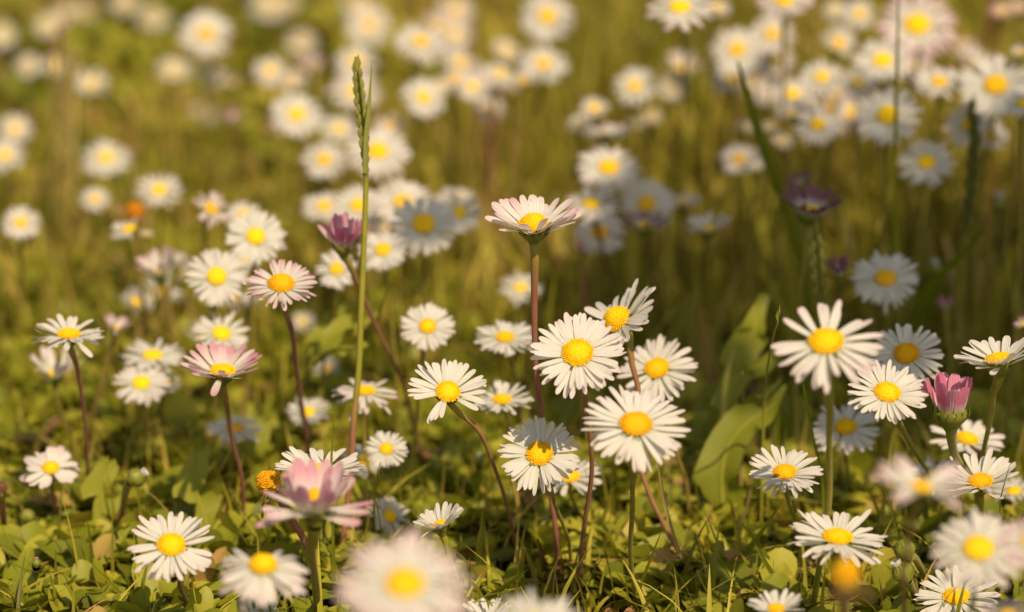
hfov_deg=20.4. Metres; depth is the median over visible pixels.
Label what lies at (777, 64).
daisy
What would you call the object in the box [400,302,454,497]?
daisy
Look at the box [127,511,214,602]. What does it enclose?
daisy
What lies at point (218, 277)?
daisy
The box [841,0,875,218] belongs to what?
daisy
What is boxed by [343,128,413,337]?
daisy
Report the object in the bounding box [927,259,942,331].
daisy bud
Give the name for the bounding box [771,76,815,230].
daisy
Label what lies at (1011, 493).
daisy
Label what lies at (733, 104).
daisy
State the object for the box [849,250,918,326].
daisy
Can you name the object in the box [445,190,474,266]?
daisy
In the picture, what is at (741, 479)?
grass strand
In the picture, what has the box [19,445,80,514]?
daisy
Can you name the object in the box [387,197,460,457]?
daisy
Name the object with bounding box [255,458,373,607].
daisy
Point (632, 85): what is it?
daisy
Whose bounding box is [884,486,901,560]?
grass strand
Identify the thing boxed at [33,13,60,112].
daisy
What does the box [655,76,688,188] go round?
daisy
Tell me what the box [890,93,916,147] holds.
daisy
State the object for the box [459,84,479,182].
daisy
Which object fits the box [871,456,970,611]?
daisy
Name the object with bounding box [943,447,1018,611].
daisy
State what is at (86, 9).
daisy
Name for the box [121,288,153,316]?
daisy
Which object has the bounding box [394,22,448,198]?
daisy
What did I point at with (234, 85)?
daisy
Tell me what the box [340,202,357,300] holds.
daisy
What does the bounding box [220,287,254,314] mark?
daisy
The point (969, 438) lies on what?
daisy
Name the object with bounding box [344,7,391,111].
daisy
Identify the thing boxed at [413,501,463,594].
daisy
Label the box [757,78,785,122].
daisy
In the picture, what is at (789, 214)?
grass strand
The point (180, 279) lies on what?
daisy
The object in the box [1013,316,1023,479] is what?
daisy
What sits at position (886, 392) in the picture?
daisy
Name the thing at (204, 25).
daisy
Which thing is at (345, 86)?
daisy
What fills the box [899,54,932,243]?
daisy
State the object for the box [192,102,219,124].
daisy
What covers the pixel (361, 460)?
daisy
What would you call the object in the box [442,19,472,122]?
daisy
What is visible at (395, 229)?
daisy
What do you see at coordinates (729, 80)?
daisy
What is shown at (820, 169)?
daisy
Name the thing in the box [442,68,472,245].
daisy
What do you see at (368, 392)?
daisy
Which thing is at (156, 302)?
daisy
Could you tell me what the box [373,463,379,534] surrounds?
grass strand
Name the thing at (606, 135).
daisy
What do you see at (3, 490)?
spent daisy
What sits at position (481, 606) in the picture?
daisy
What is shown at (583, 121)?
daisy
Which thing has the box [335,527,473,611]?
daisy
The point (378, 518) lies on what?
grass strand
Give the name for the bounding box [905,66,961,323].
daisy
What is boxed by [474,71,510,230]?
daisy
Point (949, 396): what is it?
daisy
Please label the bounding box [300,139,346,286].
daisy
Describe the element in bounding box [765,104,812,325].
daisy
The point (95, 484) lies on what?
leafy plant
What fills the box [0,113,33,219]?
daisy
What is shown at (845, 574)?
spent daisy
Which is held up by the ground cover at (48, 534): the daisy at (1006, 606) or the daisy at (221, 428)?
the daisy at (221, 428)
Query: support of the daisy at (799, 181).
on the ground cover at (48, 534)
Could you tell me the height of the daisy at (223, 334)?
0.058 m
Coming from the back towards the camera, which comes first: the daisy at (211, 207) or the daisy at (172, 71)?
the daisy at (172, 71)
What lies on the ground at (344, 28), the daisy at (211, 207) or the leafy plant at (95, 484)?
the daisy at (211, 207)
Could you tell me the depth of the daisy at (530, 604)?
0.57 m
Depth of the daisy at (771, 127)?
0.89 m
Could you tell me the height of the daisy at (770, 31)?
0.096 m
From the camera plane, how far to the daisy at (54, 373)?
0.79 m
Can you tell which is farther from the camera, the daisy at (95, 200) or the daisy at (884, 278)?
the daisy at (95, 200)
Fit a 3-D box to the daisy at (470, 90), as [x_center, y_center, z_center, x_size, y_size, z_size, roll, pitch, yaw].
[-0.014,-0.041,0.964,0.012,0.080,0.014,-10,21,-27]
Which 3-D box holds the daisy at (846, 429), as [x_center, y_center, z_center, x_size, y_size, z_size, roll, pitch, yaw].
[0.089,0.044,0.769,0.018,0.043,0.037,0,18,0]
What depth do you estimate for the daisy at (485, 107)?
0.98 m
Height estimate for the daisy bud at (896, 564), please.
0.031 m
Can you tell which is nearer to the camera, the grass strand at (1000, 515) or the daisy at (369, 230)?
the grass strand at (1000, 515)
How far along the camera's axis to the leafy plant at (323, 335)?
0.79 m
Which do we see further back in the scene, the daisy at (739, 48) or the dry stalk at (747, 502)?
the daisy at (739, 48)
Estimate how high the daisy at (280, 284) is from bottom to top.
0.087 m
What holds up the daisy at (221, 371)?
on the moss
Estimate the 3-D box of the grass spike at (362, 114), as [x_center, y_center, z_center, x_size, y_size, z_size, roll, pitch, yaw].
[-0.041,0.004,0.731,0.010,0.137,0.023,0,18,0]
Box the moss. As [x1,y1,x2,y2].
[0,24,1023,611]
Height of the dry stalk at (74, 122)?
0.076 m
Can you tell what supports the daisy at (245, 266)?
on the ground at (344, 28)
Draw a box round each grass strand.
[83,555,122,594]
[330,406,335,605]
[361,287,387,379]
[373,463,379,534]
[373,491,381,536]
[480,569,527,601]
[636,530,661,606]
[737,61,812,387]
[738,506,779,556]
[740,367,743,485]
[750,534,773,573]
[775,297,796,446]
[802,383,825,517]
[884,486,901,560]
[893,0,899,338]
[909,228,984,367]
[917,208,929,323]
[999,458,1012,566]
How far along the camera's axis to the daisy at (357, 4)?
1.30 m
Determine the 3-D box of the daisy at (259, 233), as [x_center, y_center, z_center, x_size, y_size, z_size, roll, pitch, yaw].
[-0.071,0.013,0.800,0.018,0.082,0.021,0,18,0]
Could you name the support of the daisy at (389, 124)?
on the ground cover at (48, 534)
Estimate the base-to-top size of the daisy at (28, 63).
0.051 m
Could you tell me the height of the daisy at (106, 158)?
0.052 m
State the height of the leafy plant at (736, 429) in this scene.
0.058 m
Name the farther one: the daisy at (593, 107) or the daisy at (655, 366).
the daisy at (593, 107)
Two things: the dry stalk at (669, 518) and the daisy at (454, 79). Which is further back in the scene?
the daisy at (454, 79)
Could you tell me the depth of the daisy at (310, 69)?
1.05 m
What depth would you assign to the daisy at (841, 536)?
0.67 m
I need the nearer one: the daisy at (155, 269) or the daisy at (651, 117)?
the daisy at (155, 269)
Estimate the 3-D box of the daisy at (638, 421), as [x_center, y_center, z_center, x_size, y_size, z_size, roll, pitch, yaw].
[0.029,0.053,0.692,0.026,0.076,0.058,0,18,0]
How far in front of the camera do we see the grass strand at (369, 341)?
0.79 m
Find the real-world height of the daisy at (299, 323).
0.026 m
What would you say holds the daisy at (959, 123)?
on the ground cover at (48, 534)
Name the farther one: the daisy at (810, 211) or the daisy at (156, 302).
the daisy at (156, 302)
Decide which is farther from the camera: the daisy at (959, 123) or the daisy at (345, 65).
the daisy at (345, 65)
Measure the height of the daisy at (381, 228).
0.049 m
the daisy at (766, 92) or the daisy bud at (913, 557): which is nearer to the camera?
the daisy bud at (913, 557)
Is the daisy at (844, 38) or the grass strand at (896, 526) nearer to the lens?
the grass strand at (896, 526)
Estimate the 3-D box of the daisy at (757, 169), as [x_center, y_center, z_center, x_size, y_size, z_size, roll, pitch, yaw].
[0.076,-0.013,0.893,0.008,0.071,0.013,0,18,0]
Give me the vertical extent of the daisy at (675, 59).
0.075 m
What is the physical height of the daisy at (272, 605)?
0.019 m
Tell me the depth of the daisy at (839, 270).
0.78 m
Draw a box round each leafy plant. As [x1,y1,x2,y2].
[81,455,138,568]
[172,406,273,530]
[302,298,378,399]
[433,435,498,550]
[692,293,796,515]
[704,540,759,609]
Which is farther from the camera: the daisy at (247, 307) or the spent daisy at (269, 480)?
the daisy at (247, 307)
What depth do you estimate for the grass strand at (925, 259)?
0.88 m
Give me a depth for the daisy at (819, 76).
0.90 m
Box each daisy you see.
[0,21,18,79]
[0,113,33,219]
[0,138,26,263]
[0,480,17,525]
[1,206,41,374]
[15,52,45,140]
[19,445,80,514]
[30,346,84,459]
[32,314,103,476]
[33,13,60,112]
[39,55,70,145]
[51,4,74,85]
[70,0,101,20]
[77,69,107,157]
[79,187,110,341]
[80,138,132,225]
[89,313,130,459]
[106,285,152,373]
[109,217,156,372]
[110,0,138,27]
[111,202,154,337]
[112,364,170,468]
[119,338,184,472]
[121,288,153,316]
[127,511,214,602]
[130,276,184,354]
[133,173,183,314]
[135,245,189,395]
[137,6,170,32]
[138,370,181,444]
[139,229,181,377]
[154,249,191,344]
[156,58,195,165]
[164,258,196,306]
[178,10,233,178]
[180,340,261,514]
[185,248,248,442]
[185,320,216,360]
[190,64,227,174]
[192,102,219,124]
[192,311,249,446]
[193,191,230,391]
[206,414,263,513]
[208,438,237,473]
[219,548,308,611]
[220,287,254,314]
[221,108,243,213]
[225,75,251,173]
[225,201,259,361]
[225,210,286,423]
[229,243,258,383]
[237,294,258,415]
[243,259,317,453]
[245,596,278,611]
[247,0,294,25]
[252,55,288,197]
[254,465,326,605]
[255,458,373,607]
[269,91,324,259]
[274,446,363,538]
[276,0,301,27]
[277,69,307,188]
[285,397,329,452]
[286,29,318,91]
[291,312,314,346]
[296,53,326,178]
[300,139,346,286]
[301,191,344,328]
[313,357,339,380]
[315,249,356,440]
[318,211,423,463]
[320,115,356,217]
[325,73,383,252]
[331,378,397,501]
[333,44,379,192]
[333,183,380,339]
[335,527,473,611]
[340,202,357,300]
[342,0,376,33]
[342,444,379,477]
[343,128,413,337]
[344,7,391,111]
[345,225,372,275]
[354,221,395,322]
[357,230,407,459]
[364,431,408,521]
[368,495,409,534]
[371,177,430,363]
[375,113,406,182]
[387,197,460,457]
[387,226,404,358]
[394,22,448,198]
[399,76,444,236]
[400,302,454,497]
[407,359,518,553]
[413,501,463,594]
[414,13,458,180]
[427,187,473,302]
[430,78,451,197]
[432,191,462,295]
[437,0,473,57]
[438,48,480,179]
[439,191,482,362]
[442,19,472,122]
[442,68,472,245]
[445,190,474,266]
[448,70,468,238]
[454,71,490,242]
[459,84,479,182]
[462,597,509,611]
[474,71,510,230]
[474,319,531,423]
[474,379,533,431]
[475,97,504,211]
[480,62,517,271]
[485,194,582,595]
[486,587,579,611]
[492,39,520,155]
[497,415,580,569]
[498,270,542,389]
[500,84,518,263]
[503,73,531,264]
[518,45,568,186]
[520,0,574,146]
[530,312,626,603]
[538,457,602,517]
[557,114,590,279]
[566,186,618,300]
[573,210,625,320]
[574,240,588,320]
[577,144,643,317]
[580,97,608,277]
[581,121,628,307]
[581,385,690,598]
[584,278,689,569]
[612,67,655,248]
[617,334,697,516]
[618,178,675,263]
[619,210,669,335]
[625,118,642,243]
[641,108,662,179]
[645,0,713,300]
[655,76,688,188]
[663,49,702,193]
[669,194,700,292]
[683,212,731,312]
[702,0,731,242]
[708,67,752,225]
[709,27,762,207]
[717,63,736,177]
[718,85,765,188]
[719,142,759,310]
[732,63,769,216]
[733,120,752,295]
[735,119,777,326]
[744,157,764,310]
[747,588,803,611]
[749,13,795,178]
[749,444,823,548]
[755,47,794,205]
[757,0,814,255]
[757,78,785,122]
[759,87,787,185]
[762,63,791,126]
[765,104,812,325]
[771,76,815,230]
[771,299,883,607]
[772,131,793,298]
[776,181,844,442]
[784,169,837,409]
[786,509,887,611]
[792,104,841,351]
[798,58,845,314]
[805,91,842,243]
[813,398,879,491]
[815,122,845,186]
[821,23,856,244]
[821,86,845,190]
[822,559,874,611]
[823,0,849,166]
[826,255,850,381]
[830,95,870,222]
[837,65,878,261]
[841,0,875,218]
[847,359,940,512]
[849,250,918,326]
[852,39,912,337]
[852,85,923,373]
[861,64,883,187]
[869,323,943,547]
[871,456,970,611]
[874,0,957,295]
[886,55,931,212]
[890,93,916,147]
[897,139,955,323]
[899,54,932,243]
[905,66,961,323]
[912,568,1000,611]
[914,456,962,507]
[923,372,976,503]
[929,420,1004,511]
[929,507,1022,611]
[937,40,993,245]
[938,297,952,376]
[941,119,1008,352]
[943,102,989,352]
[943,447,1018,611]
[951,37,976,177]
[953,335,1023,515]
[956,53,1023,355]
[969,1,1012,241]
[982,598,1021,611]
[991,477,1023,507]
[994,0,1023,255]
[997,517,1023,611]
[999,43,1023,348]
[1005,91,1023,417]
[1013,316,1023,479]
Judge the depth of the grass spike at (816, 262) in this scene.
0.77 m
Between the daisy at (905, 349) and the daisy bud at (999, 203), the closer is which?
the daisy at (905, 349)
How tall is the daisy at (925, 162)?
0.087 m
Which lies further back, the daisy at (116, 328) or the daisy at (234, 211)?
the daisy at (234, 211)
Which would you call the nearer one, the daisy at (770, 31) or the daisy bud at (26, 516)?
the daisy bud at (26, 516)
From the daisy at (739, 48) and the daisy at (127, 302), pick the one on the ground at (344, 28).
the daisy at (739, 48)
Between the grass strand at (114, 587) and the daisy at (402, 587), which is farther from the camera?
the grass strand at (114, 587)
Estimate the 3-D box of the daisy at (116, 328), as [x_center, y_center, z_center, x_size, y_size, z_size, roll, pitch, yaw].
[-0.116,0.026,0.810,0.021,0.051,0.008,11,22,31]
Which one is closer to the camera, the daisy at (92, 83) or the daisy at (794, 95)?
the daisy at (794, 95)
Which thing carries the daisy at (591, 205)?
on the ground at (344, 28)
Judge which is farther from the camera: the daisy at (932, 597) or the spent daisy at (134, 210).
the spent daisy at (134, 210)
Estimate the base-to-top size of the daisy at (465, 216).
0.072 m
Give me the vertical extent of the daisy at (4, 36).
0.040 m
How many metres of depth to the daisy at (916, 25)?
0.90 m
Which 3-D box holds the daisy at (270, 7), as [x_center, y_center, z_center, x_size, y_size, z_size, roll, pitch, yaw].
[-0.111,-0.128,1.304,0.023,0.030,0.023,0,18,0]
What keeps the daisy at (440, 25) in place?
on the ground at (344, 28)
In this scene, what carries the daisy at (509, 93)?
on the ground cover at (48, 534)
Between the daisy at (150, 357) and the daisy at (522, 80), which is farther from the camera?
the daisy at (522, 80)
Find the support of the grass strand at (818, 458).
on the ground at (344, 28)
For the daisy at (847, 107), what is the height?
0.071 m
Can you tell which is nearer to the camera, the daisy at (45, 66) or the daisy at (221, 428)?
the daisy at (221, 428)
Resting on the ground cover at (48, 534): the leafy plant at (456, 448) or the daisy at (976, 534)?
the leafy plant at (456, 448)
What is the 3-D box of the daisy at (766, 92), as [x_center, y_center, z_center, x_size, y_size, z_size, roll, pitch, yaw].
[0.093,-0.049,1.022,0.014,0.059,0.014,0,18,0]
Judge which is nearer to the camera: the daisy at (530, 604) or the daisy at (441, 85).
the daisy at (530, 604)
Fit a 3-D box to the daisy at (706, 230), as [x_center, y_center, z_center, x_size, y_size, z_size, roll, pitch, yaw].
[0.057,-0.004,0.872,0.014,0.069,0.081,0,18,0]
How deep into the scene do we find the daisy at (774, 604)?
0.66 m
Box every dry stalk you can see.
[48,37,54,257]
[57,24,63,246]
[63,8,67,233]
[68,45,76,240]
[656,460,684,564]
[739,446,756,530]
[786,581,789,597]
[982,0,998,60]
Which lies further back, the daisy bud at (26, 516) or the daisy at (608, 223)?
the daisy at (608, 223)
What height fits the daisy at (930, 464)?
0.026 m
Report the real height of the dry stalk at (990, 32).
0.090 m
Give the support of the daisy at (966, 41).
on the moss
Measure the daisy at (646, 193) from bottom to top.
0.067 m
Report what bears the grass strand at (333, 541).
on the ground cover at (48, 534)
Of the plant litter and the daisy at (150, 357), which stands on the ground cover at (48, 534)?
the daisy at (150, 357)
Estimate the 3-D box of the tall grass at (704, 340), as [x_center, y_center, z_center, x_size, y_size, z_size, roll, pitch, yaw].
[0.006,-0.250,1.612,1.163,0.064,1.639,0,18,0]
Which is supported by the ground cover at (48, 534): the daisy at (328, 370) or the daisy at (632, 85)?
the daisy at (328, 370)
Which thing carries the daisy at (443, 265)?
on the ground cover at (48, 534)
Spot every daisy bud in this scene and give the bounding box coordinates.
[19,509,35,524]
[31,557,41,573]
[120,467,148,517]
[474,452,483,474]
[890,558,916,602]
[894,538,929,589]
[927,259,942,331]
[989,192,1008,318]
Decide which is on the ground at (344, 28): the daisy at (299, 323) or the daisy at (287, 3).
the daisy at (287, 3)
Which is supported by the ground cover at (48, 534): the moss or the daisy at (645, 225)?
the daisy at (645, 225)
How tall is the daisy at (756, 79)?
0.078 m
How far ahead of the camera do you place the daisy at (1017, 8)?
0.95 m
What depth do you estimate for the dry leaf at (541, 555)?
0.72 m
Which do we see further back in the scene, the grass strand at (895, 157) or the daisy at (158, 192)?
the daisy at (158, 192)
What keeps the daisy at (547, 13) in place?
on the ground cover at (48, 534)
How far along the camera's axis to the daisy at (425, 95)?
0.94 m
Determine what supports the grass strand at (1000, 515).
on the ground cover at (48, 534)
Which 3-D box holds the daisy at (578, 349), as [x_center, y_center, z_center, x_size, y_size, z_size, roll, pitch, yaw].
[0.014,0.043,0.705,0.022,0.085,0.030,-9,21,-25]
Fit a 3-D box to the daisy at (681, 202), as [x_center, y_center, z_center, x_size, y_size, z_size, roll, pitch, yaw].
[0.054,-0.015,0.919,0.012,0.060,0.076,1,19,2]
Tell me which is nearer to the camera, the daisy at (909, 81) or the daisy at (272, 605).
the daisy at (272, 605)
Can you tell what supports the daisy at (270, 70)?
on the ground cover at (48, 534)
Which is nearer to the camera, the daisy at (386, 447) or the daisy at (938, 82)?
the daisy at (386, 447)
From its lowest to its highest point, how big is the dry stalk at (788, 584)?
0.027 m
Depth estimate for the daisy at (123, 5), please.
1.30 m
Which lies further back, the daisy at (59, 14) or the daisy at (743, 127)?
the daisy at (59, 14)
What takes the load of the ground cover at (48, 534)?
on the ground at (344, 28)
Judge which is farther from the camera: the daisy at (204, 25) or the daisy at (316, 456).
the daisy at (204, 25)
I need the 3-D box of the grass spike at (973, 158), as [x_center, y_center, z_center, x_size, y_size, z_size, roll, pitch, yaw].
[0.133,-0.014,0.843,0.008,0.106,0.040,0,18,0]
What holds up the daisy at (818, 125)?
on the ground at (344, 28)
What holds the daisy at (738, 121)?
on the ground cover at (48, 534)
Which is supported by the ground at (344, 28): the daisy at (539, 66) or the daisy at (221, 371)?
the daisy at (539, 66)
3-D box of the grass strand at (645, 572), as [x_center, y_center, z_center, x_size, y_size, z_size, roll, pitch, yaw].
[0.034,0.066,0.713,0.006,0.030,0.017,0,18,0]
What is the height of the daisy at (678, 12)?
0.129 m
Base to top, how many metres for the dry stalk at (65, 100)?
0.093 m
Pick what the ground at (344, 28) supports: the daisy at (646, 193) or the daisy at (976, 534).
the daisy at (976, 534)
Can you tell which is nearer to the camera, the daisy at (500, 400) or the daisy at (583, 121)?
the daisy at (500, 400)
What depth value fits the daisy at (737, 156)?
0.90 m
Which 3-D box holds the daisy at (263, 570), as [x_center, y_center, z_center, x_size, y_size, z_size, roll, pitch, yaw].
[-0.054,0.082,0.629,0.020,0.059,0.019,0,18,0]
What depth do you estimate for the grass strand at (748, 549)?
0.72 m
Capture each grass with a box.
[0,0,1023,405]
[0,0,1023,611]
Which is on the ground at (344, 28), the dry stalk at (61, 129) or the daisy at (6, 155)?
the dry stalk at (61, 129)
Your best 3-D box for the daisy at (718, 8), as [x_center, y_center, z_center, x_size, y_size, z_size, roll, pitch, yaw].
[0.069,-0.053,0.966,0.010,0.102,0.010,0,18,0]
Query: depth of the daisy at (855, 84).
0.93 m
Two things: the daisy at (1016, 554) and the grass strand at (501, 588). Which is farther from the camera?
the grass strand at (501, 588)
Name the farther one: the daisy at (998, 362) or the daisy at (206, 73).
the daisy at (206, 73)
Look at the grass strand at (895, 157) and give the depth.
0.81 m
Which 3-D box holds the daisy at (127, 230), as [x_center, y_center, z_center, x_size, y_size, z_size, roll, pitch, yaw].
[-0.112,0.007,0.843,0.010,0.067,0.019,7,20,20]
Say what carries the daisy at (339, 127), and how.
on the ground at (344, 28)
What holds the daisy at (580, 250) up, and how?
on the ground at (344, 28)
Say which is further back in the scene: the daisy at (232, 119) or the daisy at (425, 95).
the daisy at (232, 119)
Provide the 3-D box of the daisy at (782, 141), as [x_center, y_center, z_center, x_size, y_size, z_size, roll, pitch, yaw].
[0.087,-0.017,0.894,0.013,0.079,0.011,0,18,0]
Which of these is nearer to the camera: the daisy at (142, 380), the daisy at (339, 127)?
the daisy at (142, 380)
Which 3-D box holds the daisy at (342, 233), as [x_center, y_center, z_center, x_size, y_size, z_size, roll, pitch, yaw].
[-0.036,0.014,0.777,0.013,0.094,0.056,8,20,23]
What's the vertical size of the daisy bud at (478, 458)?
0.022 m
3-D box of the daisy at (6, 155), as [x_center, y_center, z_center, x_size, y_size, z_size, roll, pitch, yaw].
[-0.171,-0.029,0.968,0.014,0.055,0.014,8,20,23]
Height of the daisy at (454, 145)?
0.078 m
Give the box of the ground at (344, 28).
[0,0,1022,611]
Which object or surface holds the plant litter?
on the ground at (344, 28)
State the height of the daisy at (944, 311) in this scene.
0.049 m
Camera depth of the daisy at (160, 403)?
0.80 m
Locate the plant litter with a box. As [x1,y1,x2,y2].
[0,0,1023,611]
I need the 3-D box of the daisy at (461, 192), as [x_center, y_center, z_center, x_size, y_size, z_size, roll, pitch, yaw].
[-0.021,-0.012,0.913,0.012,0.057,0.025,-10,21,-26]
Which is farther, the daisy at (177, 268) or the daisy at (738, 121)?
the daisy at (738, 121)
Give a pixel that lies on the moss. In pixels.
(118, 444)
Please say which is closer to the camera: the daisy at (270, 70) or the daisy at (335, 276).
the daisy at (335, 276)
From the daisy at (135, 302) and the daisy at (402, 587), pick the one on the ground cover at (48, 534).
the daisy at (135, 302)
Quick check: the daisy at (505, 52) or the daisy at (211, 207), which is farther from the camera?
the daisy at (505, 52)
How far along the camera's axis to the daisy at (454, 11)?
1.15 m
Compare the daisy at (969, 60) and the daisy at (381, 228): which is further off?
the daisy at (969, 60)
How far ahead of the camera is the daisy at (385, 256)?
0.79 m
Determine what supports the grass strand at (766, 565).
on the ground cover at (48, 534)
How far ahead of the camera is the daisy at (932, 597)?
0.70 m
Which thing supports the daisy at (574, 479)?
on the ground cover at (48, 534)
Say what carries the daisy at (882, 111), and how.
on the ground at (344, 28)
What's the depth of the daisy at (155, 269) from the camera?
0.82 m
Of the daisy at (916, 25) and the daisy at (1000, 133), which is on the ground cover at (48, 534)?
the daisy at (1000, 133)
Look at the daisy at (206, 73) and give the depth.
1.08 m
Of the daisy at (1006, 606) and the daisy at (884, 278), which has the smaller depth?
the daisy at (1006, 606)
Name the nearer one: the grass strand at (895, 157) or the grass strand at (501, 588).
the grass strand at (501, 588)
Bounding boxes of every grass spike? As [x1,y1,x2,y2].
[340,53,371,543]
[760,306,780,525]
[808,219,825,426]
[952,92,981,373]
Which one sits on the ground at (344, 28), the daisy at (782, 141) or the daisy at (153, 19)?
the daisy at (153, 19)
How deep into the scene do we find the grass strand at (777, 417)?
0.80 m
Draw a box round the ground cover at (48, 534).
[0,0,1023,611]
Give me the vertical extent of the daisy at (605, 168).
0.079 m
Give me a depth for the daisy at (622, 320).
0.72 m
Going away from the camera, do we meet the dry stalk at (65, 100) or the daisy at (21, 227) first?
the daisy at (21, 227)
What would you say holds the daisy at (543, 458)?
on the ground cover at (48, 534)
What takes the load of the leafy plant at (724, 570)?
on the ground cover at (48, 534)
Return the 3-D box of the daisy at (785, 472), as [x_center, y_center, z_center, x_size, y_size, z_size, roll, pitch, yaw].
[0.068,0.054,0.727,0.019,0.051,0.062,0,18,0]
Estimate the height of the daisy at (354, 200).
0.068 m
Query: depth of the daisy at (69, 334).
0.74 m
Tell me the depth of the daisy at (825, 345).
0.65 m
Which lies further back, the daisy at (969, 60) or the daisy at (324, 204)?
the daisy at (969, 60)
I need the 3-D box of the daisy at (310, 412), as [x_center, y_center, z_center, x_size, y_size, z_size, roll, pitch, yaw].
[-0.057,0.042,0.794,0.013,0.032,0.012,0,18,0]
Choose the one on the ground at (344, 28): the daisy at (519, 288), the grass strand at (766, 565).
the daisy at (519, 288)
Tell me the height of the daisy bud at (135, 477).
0.037 m
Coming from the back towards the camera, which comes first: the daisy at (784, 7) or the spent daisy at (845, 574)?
the daisy at (784, 7)
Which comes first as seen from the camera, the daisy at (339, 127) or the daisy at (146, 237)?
the daisy at (146, 237)
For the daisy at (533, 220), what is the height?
0.109 m
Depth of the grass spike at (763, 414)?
0.75 m
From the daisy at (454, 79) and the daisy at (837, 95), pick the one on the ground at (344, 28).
the daisy at (837, 95)
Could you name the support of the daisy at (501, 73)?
on the ground cover at (48, 534)
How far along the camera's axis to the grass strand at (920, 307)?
0.83 m
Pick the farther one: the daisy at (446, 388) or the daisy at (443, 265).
the daisy at (443, 265)
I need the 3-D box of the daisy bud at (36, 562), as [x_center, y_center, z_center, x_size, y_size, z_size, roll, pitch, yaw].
[-0.121,0.069,0.728,0.008,0.023,0.034,0,18,0]
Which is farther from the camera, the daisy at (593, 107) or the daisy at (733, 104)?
the daisy at (733, 104)
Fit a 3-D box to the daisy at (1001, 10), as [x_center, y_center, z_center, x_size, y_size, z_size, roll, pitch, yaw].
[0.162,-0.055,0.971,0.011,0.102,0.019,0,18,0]
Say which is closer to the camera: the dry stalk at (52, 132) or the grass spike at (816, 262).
the grass spike at (816, 262)
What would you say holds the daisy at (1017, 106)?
on the ground cover at (48, 534)
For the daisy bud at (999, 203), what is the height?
0.067 m
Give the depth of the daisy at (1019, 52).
0.87 m
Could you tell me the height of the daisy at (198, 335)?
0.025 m
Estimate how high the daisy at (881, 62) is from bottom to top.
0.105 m
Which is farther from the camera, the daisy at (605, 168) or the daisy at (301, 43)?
the daisy at (301, 43)
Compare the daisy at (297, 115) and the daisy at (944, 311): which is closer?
the daisy at (944, 311)
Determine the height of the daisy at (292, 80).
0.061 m
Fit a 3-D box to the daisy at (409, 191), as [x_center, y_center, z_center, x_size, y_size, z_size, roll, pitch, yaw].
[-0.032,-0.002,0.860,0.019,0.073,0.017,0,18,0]
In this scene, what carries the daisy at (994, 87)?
on the ground cover at (48, 534)
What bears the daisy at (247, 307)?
on the ground cover at (48, 534)
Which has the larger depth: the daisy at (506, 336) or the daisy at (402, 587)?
the daisy at (506, 336)
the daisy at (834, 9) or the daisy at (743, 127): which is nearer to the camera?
the daisy at (743, 127)
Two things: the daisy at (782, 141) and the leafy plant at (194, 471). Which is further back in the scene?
the daisy at (782, 141)
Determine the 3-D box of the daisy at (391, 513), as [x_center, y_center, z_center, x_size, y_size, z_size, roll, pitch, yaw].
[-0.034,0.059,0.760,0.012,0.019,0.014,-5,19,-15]

